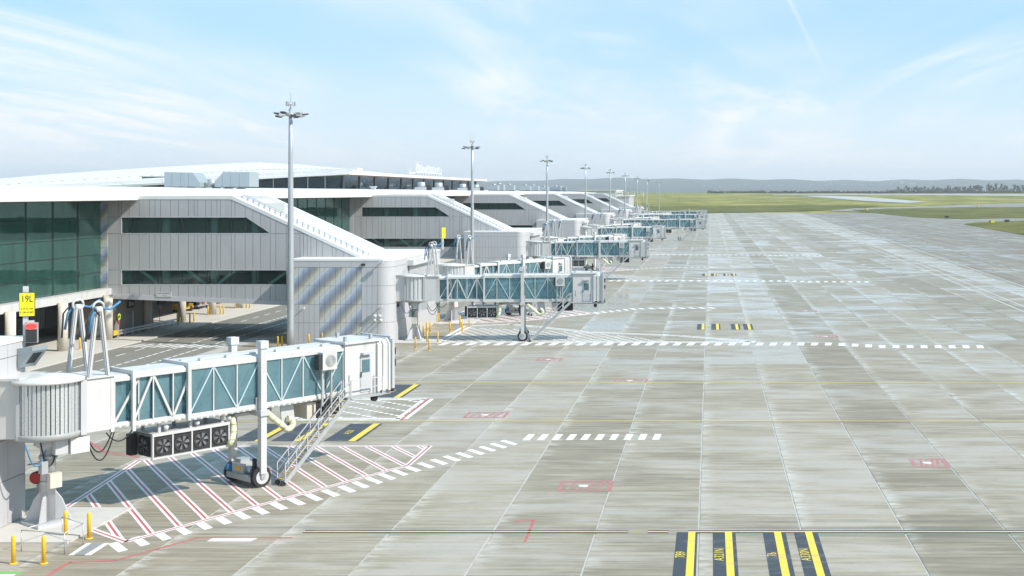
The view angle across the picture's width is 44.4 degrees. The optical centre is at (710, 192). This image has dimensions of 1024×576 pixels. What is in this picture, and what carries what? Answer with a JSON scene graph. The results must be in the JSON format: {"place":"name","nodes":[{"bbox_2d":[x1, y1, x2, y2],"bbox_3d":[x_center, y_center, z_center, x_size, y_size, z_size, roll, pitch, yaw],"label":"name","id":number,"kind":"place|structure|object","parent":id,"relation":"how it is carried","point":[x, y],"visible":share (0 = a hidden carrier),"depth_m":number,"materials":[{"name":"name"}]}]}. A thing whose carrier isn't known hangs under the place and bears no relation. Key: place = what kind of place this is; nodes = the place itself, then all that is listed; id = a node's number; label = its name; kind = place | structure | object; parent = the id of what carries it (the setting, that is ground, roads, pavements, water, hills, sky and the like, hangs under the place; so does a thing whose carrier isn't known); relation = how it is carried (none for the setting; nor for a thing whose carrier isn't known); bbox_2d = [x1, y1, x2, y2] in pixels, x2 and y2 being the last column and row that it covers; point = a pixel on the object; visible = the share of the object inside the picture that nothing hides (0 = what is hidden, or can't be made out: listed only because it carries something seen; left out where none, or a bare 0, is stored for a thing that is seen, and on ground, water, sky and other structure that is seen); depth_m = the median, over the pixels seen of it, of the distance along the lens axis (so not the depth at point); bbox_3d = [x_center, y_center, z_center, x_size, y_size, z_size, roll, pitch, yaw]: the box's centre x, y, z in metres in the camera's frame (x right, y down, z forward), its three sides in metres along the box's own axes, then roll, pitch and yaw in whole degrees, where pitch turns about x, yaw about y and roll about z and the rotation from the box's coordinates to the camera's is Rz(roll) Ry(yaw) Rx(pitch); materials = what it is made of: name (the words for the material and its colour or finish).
{"place":"outdoors","nodes":[
{"label":"outdoors","id":0,"kind":"place"},
{"bbox_2d":[19,259,454,370],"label":"footpath","id":1,"kind":"structure","parent":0,"point":[48,336],"depth_m":141.37,"materials":[{"name":"concrete"}]},
{"bbox_2d":[113,317,180,337],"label":"crash barrier","id":2,"kind":"object","parent":1,"relation":"on","point":[115,332],"visible":1,"depth_m":140.19,"materials":[{"name":"metal"}]},
{"bbox_2d":[173,301,192,311],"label":"baggage tractor","id":3,"kind":"object","parent":1,"relation":"on","point":[189,306],"visible":0.45,"depth_m":163.97,"materials":[{"name":"yellow paint"}]},
{"bbox_2d":[191,302,208,308],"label":"baggage trolley","id":4,"kind":"object","parent":1,"relation":"on","point":[197,304],"visible":0.65,"depth_m":167.31,"materials":[{"name":"metal"}]},
{"bbox_2d":[0,185,591,351],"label":"pier building","id":5,"kind":"structure","parent":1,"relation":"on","point":[50,247],"depth_m":129.53,"materials":[{"name":"metal cladding panels"},{"name":"glass"},{"name":"concrete"}]},
{"bbox_2d":[164,172,258,188],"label":"ventilation plant","id":6,"kind":"object","parent":5,"relation":"on","point":[231,180],"visible":0.84,"depth_m":211.80,"materials":[{"name":"metal"}]},
{"bbox_2d":[0,162,486,189],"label":"terminal hall","id":7,"kind":"structure","parent":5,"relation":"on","point":[273,175],"depth_m":353.90,"materials":[{"name":"white metal"}]},
{"bbox_2d":[409,162,440,176],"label":"roof sign","id":8,"kind":"object","parent":7,"relation":"on","point":[427,169],"visible":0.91,"depth_m":418.46,"materials":[{"name":"white paint"}]},
{"bbox_2d":[415,182,431,189],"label":"roof unit","id":9,"kind":"structure","parent":5,"relation":"on","point":[420,185],"depth_m":363.93,"materials":[{"name":"metal"}]},
{"bbox_2d":[432,183,448,189],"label":"roof unit","id":10,"kind":"structure","parent":5,"relation":"on","point":[438,186],"depth_m":387.44,"materials":[{"name":"metal"}]},
{"bbox_2d":[457,184,470,190],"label":"roof unit","id":11,"kind":"structure","parent":5,"relation":"on","point":[462,186],"depth_m":425.25,"materials":[{"name":"metal"}]},
{"bbox_2d":[488,184,499,190],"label":"roof unit","id":12,"kind":"structure","parent":5,"relation":"on","point":[493,187],"depth_m":485.19,"materials":[{"name":"metal"}]},
{"bbox_2d":[505,184,514,190],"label":"roof unit","id":13,"kind":"structure","parent":5,"relation":"on","point":[509,187],"depth_m":522.67,"materials":[{"name":"metal"}]},
{"bbox_2d":[519,185,530,190],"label":"roof unit","id":14,"kind":"structure","parent":5,"relation":"on","point":[525,188],"depth_m":568.03,"materials":[{"name":"metal"}]},
{"bbox_2d":[32,258,463,372],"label":"road","id":15,"kind":"structure","parent":0,"point":[131,354],"depth_m":131.79,"materials":[{"name":"asphalt"}]},
{"bbox_2d":[55,311,285,372],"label":"road marking","id":16,"kind":"object","parent":15,"relation":"on","point":[181,346],"visible":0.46,"depth_m":127.45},
{"bbox_2d":[0,213,1023,575],"bbox_3d":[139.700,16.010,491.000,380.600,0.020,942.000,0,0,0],"label":"apron","id":17,"kind":"object","parent":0,"point":[794,435],"visible":0.78,"depth_m":80.45,"materials":[{"name":"concrete"}]},
{"bbox_2d":[9,535,17,564],"bbox_3d":[-30.046,15.390,52.873,0.340,1.220,0.332,0,0,0],"label":"bollard","id":18,"kind":"object","parent":17,"relation":"on","point":[13,550],"visible":1,"depth_m":52.80,"materials":[{"name":"metal"}]},
{"bbox_2d":[0,335,48,528],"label":"gate wing","id":19,"kind":"structure","parent":17,"relation":"on","point":[12,480],"depth_m":58.71,"materials":[{"name":"metal"}]},
{"bbox_2d":[19,286,34,335],"bbox_3d":[-33.501,5.825,60.180,0.700,2.450,0.253,0,0,-16],"label":"stand sign","id":20,"kind":"object","parent":19,"relation":"on","point":[26,303],"visible":1,"depth_m":60.10,"materials":[{"name":"metal"}]},
{"bbox_2d":[25,320,38,342],"bbox_3d":[-33.244,6.810,60.079,0.560,1.080,0.243,0,0,-16],"label":"guidance display","id":21,"kind":"object","parent":20,"relation":"attached to","point":[31,331],"visible":1,"depth_m":60.00,"materials":[{"name":"metal"}]},
{"bbox_2d":[16,345,47,367],"bbox_3d":[-33.121,7.975,59.791,1.250,1.050,0.900,0,0,20],"label":"projector housing","id":22,"kind":"object","parent":19,"relation":"attached to","point":[29,356],"visible":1,"depth_m":59.48,"materials":[{"name":"metal"}]},
{"bbox_2d":[26,352,41,363],"bbox_3d":[-32.942,8.030,59.726,0.570,0.580,0.500,0,0,20],"label":"lens window","id":23,"kind":"structure","parent":22,"relation":"in","point":[34,357],"depth_m":59.71,"materials":[{"name":"glass"}]},
{"bbox_2d":[39,535,47,564],"bbox_3d":[-28.736,15.390,52.873,0.340,1.220,0.332,0,0,0],"label":"bollard","id":24,"kind":"object","parent":17,"relation":"on","point":[43,550],"visible":1,"depth_m":52.82,"materials":[{"name":"metal"}]},
{"bbox_2d":[21,517,83,554],"bbox_3d":[-29.317,15.514,55.454,2.269,0.972,2.340,0,0,17],"label":"guard railing","id":25,"kind":"object","parent":17,"relation":"on","point":[54,532],"visible":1,"depth_m":55.04,"materials":[{"name":"metal"}]},
{"bbox_2d":[0,507,131,543],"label":"plinth","id":26,"kind":"structure","parent":17,"relation":"on","point":[100,516],"depth_m":58.05,"materials":[{"name":"concrete"}]},
{"bbox_2d":[28,463,39,494],"bbox_3d":[-33.200,14.580,60.280,0.810,2.640,0.340,0,0,0],"label":"hose reel","id":27,"kind":"object","parent":26,"relation":"on","point":[34,477],"visible":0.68,"depth_m":60.11,"materials":[{"name":"metal"}]},
{"bbox_2d":[64,511,67,534],"bbox_3d":[-29.944,15.390,56.966,0.340,1.220,0.332,0,0,0],"label":"bollard","id":28,"kind":"object","parent":26,"relation":"on","point":[65,522],"visible":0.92,"depth_m":56.92,"materials":[{"name":"metal"}]},
{"bbox_2d":[69,543,108,554],"bbox_3d":[-27.873,15.972,54.983,1.141,0.033,1.912,0,0,0],"label":"painted marking","id":29,"kind":"object","parent":17,"relation":"on","point":[88,549],"visible":1,"depth_m":55.01,"materials":[{"name":"white paint"}]},
{"bbox_2d":[85,512,92,539],"bbox_3d":[-28.721,15.390,56.703,0.340,1.220,0.332,0,0,0],"label":"bollard","id":30,"kind":"object","parent":17,"relation":"on","point":[89,537],"visible":1,"depth_m":56.63,"materials":[{"name":"metal"}]},
{"bbox_2d":[90,441,138,457],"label":"red line marking","id":31,"kind":"object","parent":17,"relation":"on","point":[95,445],"visible":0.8,"depth_m":75.77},
{"bbox_2d":[45,537,291,575],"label":"red line marking","id":32,"kind":"object","parent":17,"relation":"on","point":[60,567],"visible":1,"depth_m":54.97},
{"bbox_2d":[10,298,395,529],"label":"boarding bridge","id":33,"kind":"structure","parent":17,"relation":"on","point":[61,413],"depth_m":63.98,"materials":[{"name":"metal"}]},
{"bbox_2d":[208,538,256,540],"bbox_3d":[-22.017,15.996,56.556,2.156,0.001,0.574,0,0,0],"label":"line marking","id":34,"kind":"object","parent":17,"relation":"on","point":[231,539],"visible":1,"depth_m":56.55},
{"bbox_2d":[66,445,431,542],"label":"clearance marking","id":35,"kind":"object","parent":17,"relation":"on","point":[116,534],"visible":0.79,"depth_m":67.21,"materials":[{"name":"paint"}]},
{"bbox_2d":[237,424,281,440],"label":"stop bar","id":36,"kind":"object","parent":17,"relation":"on","point":[272,430],"visible":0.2,"depth_m":81.37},
{"bbox_2d":[100,195,445,343],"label":"gate wing","id":37,"kind":"structure","parent":17,"relation":"on","point":[222,249],"depth_m":134.14,"materials":[{"name":"metal"}]},
{"bbox_2d":[156,292,171,296],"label":"clearance sign","id":38,"kind":"object","parent":37,"relation":"attached to","point":[163,294],"visible":1,"depth_m":133.98,"materials":[{"name":"metal"}]},
{"bbox_2d":[121,217,244,217],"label":"window frame","id":39,"kind":"structure","parent":37,"relation":"in","point":[121,217],"depth_m":134.11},
{"bbox_2d":[121,233,269,233],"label":"window frame","id":40,"kind":"structure","parent":37,"relation":"in","point":[121,233],"depth_m":134.11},
{"bbox_2d":[121,284,285,284],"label":"window frame","id":41,"kind":"structure","parent":37,"relation":"in","point":[121,284],"depth_m":134.11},
{"bbox_2d":[121,269,285,269],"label":"window frame","id":42,"kind":"structure","parent":37,"relation":"in","point":[121,269],"depth_m":134.11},
{"bbox_2d":[441,228,444,248],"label":"stand sign","id":43,"kind":"object","parent":37,"relation":"on","point":[442,236],"visible":1,"depth_m":151.93,"materials":[{"name":"metal"}]},
{"bbox_2d":[274,88,308,345],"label":"light mast","id":44,"kind":"object","parent":17,"relation":"on","point":[290,114],"visible":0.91,"depth_m":125.96,"materials":[{"name":"metal"}]},
{"bbox_2d":[272,423,327,440],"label":"stop bar","id":45,"kind":"object","parent":17,"relation":"on","point":[293,434],"visible":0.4,"depth_m":81.40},
{"bbox_2d":[108,440,516,551],"bbox_3d":[-19.578,15.995,66.788,2.173,0.001,27.966,0,0,31],"label":"zipper marking","id":46,"kind":"object","parent":17,"relation":"on","point":[117,546],"visible":1,"depth_m":64.13,"materials":[{"name":"paint"}]},
{"bbox_2d":[324,423,381,440],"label":"stop bar","id":47,"kind":"object","parent":17,"relation":"on","point":[353,432],"visible":1,"depth_m":81.74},
{"bbox_2d":[295,398,432,419],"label":"clearance marking","id":48,"kind":"object","parent":17,"relation":"on","point":[406,411],"visible":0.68,"depth_m":90.00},
{"bbox_2d":[378,385,419,397],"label":"stop bar","id":49,"kind":"object","parent":17,"relation":"on","point":[400,391],"visible":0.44,"depth_m":98.55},
{"bbox_2d":[395,337,447,343],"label":"plinth","id":50,"kind":"structure","parent":17,"relation":"on","point":[433,340],"depth_m":130.93,"materials":[{"name":"concrete"}]},
{"bbox_2d":[400,241,605,341],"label":"boarding bridge","id":51,"kind":"structure","parent":50,"relation":"on","point":[588,287],"depth_m":132.11,"materials":[{"name":"metal"}]},
{"bbox_2d":[350,194,546,274],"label":"gate wing","id":52,"kind":"structure","parent":17,"relation":"on","point":[403,221],"depth_m":226.64,"materials":[{"name":"metal"}]},
{"bbox_2d":[362,238,455,238],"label":"window frame","id":53,"kind":"structure","parent":52,"relation":"in","point":[362,238],"depth_m":226.63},
{"bbox_2d":[434,319,479,323],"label":"plinth","id":54,"kind":"structure","parent":17,"relation":"on","point":[466,321],"depth_m":150.07,"materials":[{"name":"concrete"}]},
{"bbox_2d":[440,235,571,321],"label":"boarding bridge","id":55,"kind":"structure","parent":54,"relation":"on","point":[554,264],"depth_m":156.91,"materials":[{"name":"metal"}]},
{"bbox_2d":[303,530,628,532],"bbox_3d":[-11.522,15.994,57.862,15.296,0.004,0.510,0,0,0],"label":"lead in line","id":56,"kind":"object","parent":17,"relation":"on","point":[465,531],"visible":1,"depth_m":57.87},
{"bbox_2d":[462,140,479,262],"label":"light mast","id":57,"kind":"object","parent":17,"relation":"on","point":[472,147],"visible":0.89,"depth_m":218.98,"materials":[{"name":"metal"}]},
{"bbox_2d":[463,412,508,417],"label":"pit marking","id":58,"kind":"object","parent":17,"relation":"on","point":[485,414],"visible":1,"depth_m":88.31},
{"bbox_2d":[454,193,590,254],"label":"gate wing","id":59,"kind":"structure","parent":17,"relation":"on","point":[514,210],"depth_m":319.14,"materials":[{"name":"metal"}]},
{"bbox_2d":[517,520,534,541],"bbox_3d":[-8.819,15.996,58.026,1.067,0.001,3.753,0,0,-8],"label":"red line marking","id":60,"kind":"object","parent":17,"relation":"on","point":[528,533],"visible":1,"depth_m":58.49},
{"bbox_2d":[458,307,594,322],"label":"clearance marking","id":61,"kind":"object","parent":17,"relation":"on","point":[463,312],"visible":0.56,"depth_m":158.28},
{"bbox_2d":[540,156,552,235],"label":"light mast","id":62,"kind":"object","parent":17,"relation":"on","point":[546,160],"visible":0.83,"depth_m":310.76,"materials":[{"name":"metal"}]},
{"bbox_2d":[520,193,615,239],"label":"gate wing","id":63,"kind":"structure","parent":17,"relation":"on","point":[566,206],"depth_m":411.64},
{"bbox_2d":[557,481,613,490],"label":"pit marking","id":64,"kind":"object","parent":17,"relation":"on","point":[585,485],"visible":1,"depth_m":66.91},
{"bbox_2d":[580,164,590,217],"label":"light mast","id":65,"kind":"object","parent":17,"relation":"on","point":[585,165],"visible":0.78,"depth_m":403.75,"materials":[{"name":"metal"}]},
{"bbox_2d":[523,434,660,439],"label":"zipper marking","id":66,"kind":"object","parent":17,"relation":"on","point":[587,436],"visible":1,"depth_m":80.09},
{"bbox_2d":[558,193,632,217],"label":"gate wing","id":67,"kind":"structure","parent":17,"relation":"on","point":[595,204],"depth_m":504.14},
{"bbox_2d":[439,324,760,342],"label":"clearance marking","id":68,"kind":"object","parent":17,"relation":"on","point":[447,340],"visible":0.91,"depth_m":132.61,"materials":[{"name":"paint"}]},
{"bbox_2d":[576,267,636,271],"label":"clearance marking","id":69,"kind":"object","parent":17,"relation":"on","point":[606,269],"visible":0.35,"depth_m":254.94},
{"bbox_2d":[607,169,613,212],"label":"light mast","id":70,"kind":"object","parent":17,"relation":"on","point":[610,192],"visible":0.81,"depth_m":496.31,"materials":[{"name":"metal"}]},
{"bbox_2d":[586,193,643,212],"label":"gate wing","id":71,"kind":"structure","parent":17,"relation":"on","point":[615,202],"depth_m":596.64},
{"bbox_2d":[562,307,716,315],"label":"zipper marking","id":72,"kind":"object","parent":17,"relation":"on","point":[642,308],"visible":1,"depth_m":169.19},
{"bbox_2d":[648,530,668,532],"bbox_3d":[-2.453,15.994,57.862,0.981,0.004,0.510,0,0,0],"label":"lead in line","id":73,"kind":"object","parent":17,"relation":"on","point":[658,531],"visible":1,"depth_m":57.87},
{"bbox_2d":[602,251,731,254],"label":"clearance marking","id":74,"kind":"object","parent":17,"relation":"on","point":[672,254],"visible":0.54,"depth_m":316.57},
{"bbox_2d":[606,275,728,279],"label":"clearance marking","id":75,"kind":"object","parent":17,"relation":"on","point":[623,278],"visible":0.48,"depth_m":228.25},
{"bbox_2d":[627,238,726,240],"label":"clearance marking","id":76,"kind":"object","parent":17,"relation":"on","point":[686,240],"visible":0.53,"depth_m":408.97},
{"bbox_2d":[673,532,696,575],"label":"stop bar","id":77,"kind":"object","parent":17,"relation":"on","point":[685,554],"visible":1,"depth_m":54.17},
{"bbox_2d":[395,382,1023,382],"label":"lead in line","id":78,"kind":"object","parent":17,"relation":"on","point":[709,382],"visible":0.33,"depth_m":103.27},
{"bbox_2d":[439,343,983,347],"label":"zipper marking","id":79,"kind":"object","parent":17,"relation":"on","point":[911,346],"visible":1,"depth_m":129.11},
{"bbox_2d":[571,280,867,281],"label":"zipper marking","id":80,"kind":"object","parent":17,"relation":"on","point":[733,280],"visible":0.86,"depth_m":223.05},
{"bbox_2d":[713,532,738,575],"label":"stop bar","id":81,"kind":"object","parent":17,"relation":"on","point":[725,561],"visible":1,"depth_m":54.17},
{"bbox_2d":[763,532,794,575],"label":"stop bar","id":82,"kind":"object","parent":17,"relation":"on","point":[779,560],"visible":1,"depth_m":54.19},
{"bbox_2d":[794,532,830,575],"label":"stop bar","id":83,"kind":"object","parent":17,"relation":"on","point":[812,556],"visible":1,"depth_m":54.17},
{"bbox_2d":[688,530,1023,532],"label":"lead in line","id":84,"kind":"object","parent":17,"relation":"on","point":[884,531],"visible":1,"depth_m":57.87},
{"bbox_2d":[794,215,1023,311],"bbox_3d":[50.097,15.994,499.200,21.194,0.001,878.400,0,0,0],"label":"edge line","id":85,"kind":"object","parent":17,"relation":"on","point":[935,274],"visible":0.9,"depth_m":228.22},
{"bbox_2d":[798,214,1023,306],"bbox_3d":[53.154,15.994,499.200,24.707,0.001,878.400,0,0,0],"label":"edge line","id":86,"kind":"object","parent":17,"relation":"on","point":[935,270],"visible":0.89,"depth_m":239.36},
{"bbox_2d":[813,214,1023,286],"bbox_3d":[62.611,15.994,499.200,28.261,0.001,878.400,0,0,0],"label":"edge line","id":87,"kind":"object","parent":17,"relation":"on","point":[939,257],"visible":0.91,"depth_m":290.82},
{"bbox_2d":[909,459,949,466],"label":"pit marking","id":88,"kind":"object","parent":17,"relation":"on","point":[926,462],"visible":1,"depth_m":72.41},
{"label":"plinth","id":89,"kind":"structure","parent":17,"relation":"on","visible":0},
{"bbox_2d":[589,212,641,248],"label":"boarding bridge","id":90,"kind":"structure","parent":89,"relation":"on","point":[620,229],"depth_m":343.92,"materials":[{"name":"metal"}]},
{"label":"plinth","id":91,"kind":"structure","parent":17,"relation":"on","visible":0},
{"bbox_2d":[582,213,666,253],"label":"boarding bridge","id":92,"kind":"structure","parent":91,"relation":"on","point":[659,232],"depth_m":318.30,"materials":[{"name":"metal"}]},
{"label":"plinth","id":93,"kind":"structure","parent":17,"relation":"on","visible":0},
{"bbox_2d":[611,208,705,239],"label":"boarding bridge","id":94,"kind":"structure","parent":93,"relation":"on","point":[700,223],"depth_m":409.40,"materials":[{"name":"metal"}]},
{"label":"plinth","id":95,"kind":"structure","parent":17,"relation":"on","visible":0},
{"bbox_2d":[528,221,647,277],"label":"boarding bridge","id":96,"kind":"structure","parent":95,"relation":"on","point":[638,248],"depth_m":224.31,"materials":[{"name":"white paint"}]},
{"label":"plinth","id":97,"kind":"structure","parent":17,"relation":"on","visible":0},
{"bbox_2d":[546,219,626,270],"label":"boarding bridge","id":98,"kind":"structure","parent":97,"relation":"on","point":[614,236],"depth_m":250.67,"materials":[{"name":"white paint"}]},
{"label":"plinth","id":99,"kind":"structure","parent":17,"relation":"on","visible":0},
{"bbox_2d":[616,208,659,235],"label":"boarding bridge","id":100,"kind":"structure","parent":99,"relation":"on","point":[649,221],"depth_m":436.86,"materials":[{"name":"white paint"}]},
{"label":"plinth","id":101,"kind":"structure","parent":17,"relation":"on","visible":0},
{"bbox_2d":[629,205,706,231],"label":"boarding bridge","id":102,"kind":"structure","parent":101,"relation":"on","point":[703,215],"depth_m":502.55,"materials":[{"name":"white paint"}]},
{"bbox_2d":[0,0,1023,181],"label":"sky","id":103,"kind":"structure","parent":0,"point":[815,90],"materials":[{"name":"blue"}]},
{"bbox_2d":[137,178,1023,192],"bbox_3d":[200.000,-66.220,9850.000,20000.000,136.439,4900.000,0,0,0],"label":"hills","id":104,"kind":"structure","parent":0,"point":[669,185],"depth_m":9298.06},
{"bbox_2d":[623,193,1023,213],"bbox_3d":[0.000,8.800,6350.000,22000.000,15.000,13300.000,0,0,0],"label":"ground","id":105,"kind":"structure","parent":0,"point":[702,199],"depth_m":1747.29,"materials":[{"name":"green plant"}]},
{"bbox_2d":[578,190,634,206],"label":"building","id":106,"kind":"structure","parent":105,"relation":"on","point":[618,194],"depth_m":768.50,"materials":[{"name":"white paint"}]},
{"bbox_2d":[806,196,922,202],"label":"taxiway","id":107,"kind":"structure","parent":105,"relation":"on","point":[871,199],"depth_m":1717.39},
{"bbox_2d":[707,189,1023,192],"bbox_3d":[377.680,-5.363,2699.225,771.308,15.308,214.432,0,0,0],"label":"scrub","id":108,"kind":"object","parent":105,"relation":"on","point":[895,191],"visible":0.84,"depth_m":2644.18,"materials":[{"name":"green plant"}]},
{"bbox_2d":[807,194,1023,195],"bbox_3d":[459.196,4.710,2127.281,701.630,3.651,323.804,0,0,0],"label":"taxiway","id":109,"kind":"structure","parent":105,"relation":"on","point":[930,194],"depth_m":2220.97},
{"bbox_2d":[832,203,1023,211],"bbox_3d":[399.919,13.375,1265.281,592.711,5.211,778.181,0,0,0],"label":"taxiway","id":110,"kind":"structure","parent":105,"relation":"on","point":[997,205],"depth_m":1283.78,"materials":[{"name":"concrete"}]},
{"bbox_2d":[853,207,1023,218],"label":"grass field","id":111,"kind":"structure","parent":0,"point":[979,212],"depth_m":975.00,"materials":[{"name":"plant"}]},
{"bbox_2d":[965,221,1023,234],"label":"grass field","id":112,"kind":"structure","parent":0,"point":[1016,227],"depth_m":590.89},
{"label":"plinth","id":113,"kind":"structure","parent":0,"visible":0},
{"bbox_2d":[633,206,671,228],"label":"boarding bridge","id":114,"kind":"structure","parent":113,"relation":"on","point":[661,216],"depth_m":529.80,"materials":[{"name":"white paint"}]},
{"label":"plinth","id":115,"kind":"structure","parent":0,"visible":0},
{"bbox_2d":[643,203,707,225],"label":"boarding bridge","id":116,"kind":"structure","parent":115,"relation":"on","point":[689,216],"depth_m":593.99,"materials":[{"name":"white paint"}]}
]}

